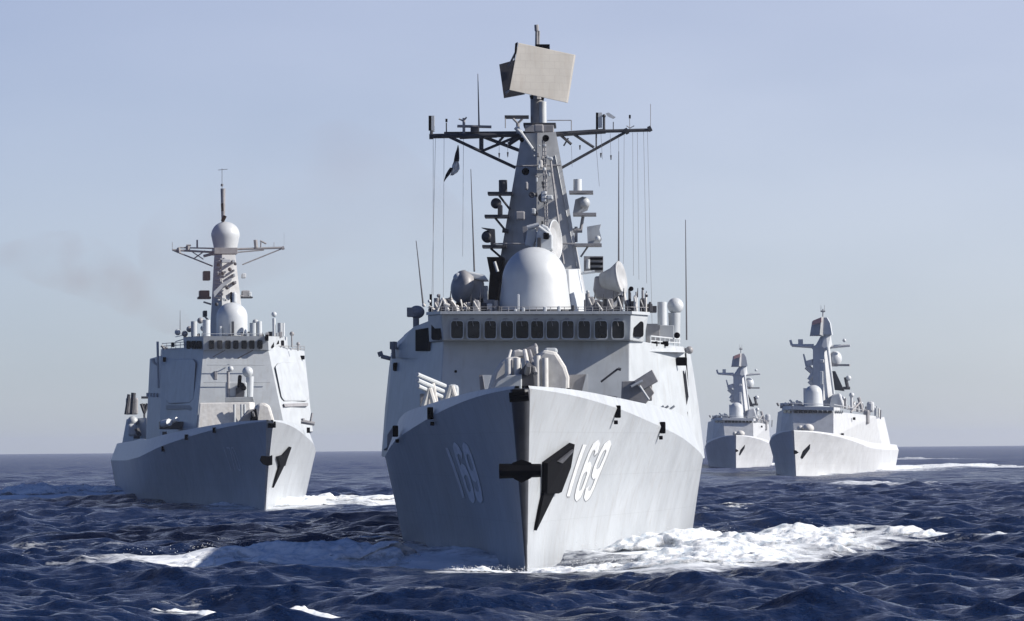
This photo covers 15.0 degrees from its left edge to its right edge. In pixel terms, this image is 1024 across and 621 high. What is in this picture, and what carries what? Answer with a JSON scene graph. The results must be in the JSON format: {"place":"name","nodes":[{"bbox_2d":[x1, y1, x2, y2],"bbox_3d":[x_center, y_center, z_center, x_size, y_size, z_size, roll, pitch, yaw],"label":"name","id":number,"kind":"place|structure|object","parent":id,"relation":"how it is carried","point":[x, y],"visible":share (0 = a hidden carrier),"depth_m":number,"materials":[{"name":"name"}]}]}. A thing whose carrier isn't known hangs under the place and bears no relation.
{"place":"outdoors","nodes":[
{"label":"outdoors","id":0,"kind":"place"},
{"bbox_2d":[0,446,1023,620],"bbox_3d":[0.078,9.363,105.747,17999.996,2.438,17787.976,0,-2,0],"label":"sea","id":1,"kind":"structure","parent":0,"point":[63,557],"depth_m":183.20,"materials":[{"name":"blue liquid"}]},
{"bbox_2d":[111,169,315,509],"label":"destroyer","id":2,"kind":"object","parent":1,"relation":"on","point":[227,409],"visible":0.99,"depth_m":418.79,"materials":[{"name":"grey paint"}]},
{"bbox_2d":[186,341,189,348],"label":"window","id":3,"kind":"structure","parent":2,"relation":"in","point":[187,342],"depth_m":424.12,"materials":[{"name":"black glass"}]},
{"bbox_2d":[191,341,195,348],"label":"window","id":4,"kind":"structure","parent":2,"relation":"in","point":[193,343],"depth_m":422.05,"materials":[{"name":"black glass"}]},
{"bbox_2d":[197,341,200,348],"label":"window","id":5,"kind":"structure","parent":2,"relation":"in","point":[198,342],"depth_m":419.79,"materials":[{"name":"black glass"}]},
{"bbox_2d":[209,340,213,348],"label":"window","id":6,"kind":"structure","parent":2,"relation":"in","point":[211,343],"depth_m":418.56,"materials":[{"name":"black glass"}]},
{"bbox_2d":[217,340,221,348],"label":"window","id":7,"kind":"structure","parent":2,"relation":"in","point":[219,343],"depth_m":418.66,"materials":[{"name":"black glass"}]},
{"bbox_2d":[225,340,230,348],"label":"window","id":8,"kind":"structure","parent":2,"relation":"in","point":[227,343],"depth_m":418.77,"materials":[{"name":"black glass"}]},
{"bbox_2d":[233,340,238,348],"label":"window","id":9,"kind":"structure","parent":2,"relation":"in","point":[235,343],"depth_m":418.97,"materials":[{"name":"black glass"}]},
{"bbox_2d":[241,340,246,348],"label":"window","id":10,"kind":"structure","parent":2,"relation":"in","point":[244,343],"depth_m":419.07,"materials":[{"name":"black glass"}]},
{"bbox_2d":[249,340,254,348],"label":"window","id":11,"kind":"structure","parent":2,"relation":"in","point":[251,343],"depth_m":419.18,"materials":[{"name":"black glass"}]},
{"bbox_2d":[257,340,262,348],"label":"window","id":12,"kind":"structure","parent":2,"relation":"in","point":[259,343],"depth_m":419.28,"materials":[{"name":"black glass"}]},
{"bbox_2d":[0,457,1016,617],"bbox_3d":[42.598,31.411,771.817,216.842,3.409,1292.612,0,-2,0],"label":"sea foam","id":13,"kind":"object","parent":1,"relation":"on","point":[702,544],"visible":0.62,"depth_m":189.44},
{"bbox_2d":[377,25,704,570],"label":"destroyer","id":14,"kind":"object","parent":1,"relation":"on","point":[541,408],"visible":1,"depth_m":221.56,"materials":[{"name":"grey paint"}]},
{"bbox_2d":[431,325,440,339],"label":"window","id":15,"kind":"structure","parent":14,"relation":"in","point":[435,332],"depth_m":229.52,"materials":[{"name":"black glass"}]},
{"bbox_2d":[444,146,459,180],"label":"signal flag","id":16,"kind":"object","parent":14,"relation":"attached to","point":[454,169],"visible":1,"depth_m":244.07,"materials":[{"name":"fabric"}]},
{"bbox_2d":[450,320,463,339],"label":"window","id":17,"kind":"structure","parent":14,"relation":"in","point":[456,330],"depth_m":227.51,"materials":[{"name":"black glass"}]},
{"bbox_2d":[467,320,480,339],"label":"window","id":18,"kind":"structure","parent":14,"relation":"in","point":[473,332],"depth_m":227.51,"materials":[{"name":"black glass"}]},
{"bbox_2d":[484,320,496,339],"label":"window","id":19,"kind":"structure","parent":14,"relation":"in","point":[490,332],"depth_m":227.46,"materials":[{"name":"black glass"}]},
{"bbox_2d":[500,320,513,339],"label":"window","id":20,"kind":"structure","parent":14,"relation":"in","point":[506,331],"depth_m":227.46,"materials":[{"name":"black glass"}]},
{"bbox_2d":[515,320,529,339],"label":"window","id":21,"kind":"structure","parent":14,"relation":"in","point":[522,332],"depth_m":227.40,"materials":[{"name":"black glass"}]},
{"bbox_2d":[530,320,543,339],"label":"window","id":22,"kind":"structure","parent":14,"relation":"in","point":[536,330],"depth_m":227.40,"materials":[{"name":"black glass"}]},
{"bbox_2d":[546,320,559,339],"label":"window","id":23,"kind":"structure","parent":14,"relation":"in","point":[552,332],"depth_m":227.35,"materials":[{"name":"black glass"}]},
{"bbox_2d":[561,320,574,339],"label":"window","id":24,"kind":"structure","parent":14,"relation":"in","point":[567,330],"depth_m":227.35,"materials":[{"name":"black glass"}]},
{"bbox_2d":[578,320,590,339],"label":"window","id":25,"kind":"structure","parent":14,"relation":"in","point":[584,332],"depth_m":227.29,"materials":[{"name":"black glass"}]},
{"bbox_2d":[594,320,607,339],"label":"window","id":26,"kind":"structure","parent":14,"relation":"in","point":[600,331],"depth_m":227.29,"materials":[{"name":"black glass"}]},
{"bbox_2d":[611,320,624,339],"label":"window","id":27,"kind":"structure","parent":14,"relation":"in","point":[617,332],"depth_m":227.29,"materials":[{"name":"black glass"}]},
{"bbox_2d":[633,321,643,336],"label":"window","id":28,"kind":"structure","parent":14,"relation":"in","point":[638,331],"depth_m":229.30,"materials":[{"name":"black glass"}]},
{"bbox_2d":[705,345,772,467],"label":"frigate","id":29,"kind":"object","parent":1,"relation":"on","point":[737,437],"visible":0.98,"depth_m":1039.16,"materials":[{"name":"grey metal"}]},
{"bbox_2d":[769,305,898,475],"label":"frigate","id":30,"kind":"object","parent":1,"relation":"on","point":[806,439],"visible":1,"depth_m":752.27,"materials":[{"name":"metal"}]},
{"bbox_2d":[0,0,1023,453],"label":"sky","id":31,"kind":"structure","parent":0,"point":[861,160],"materials":[{"name":"blue"}]}
]}

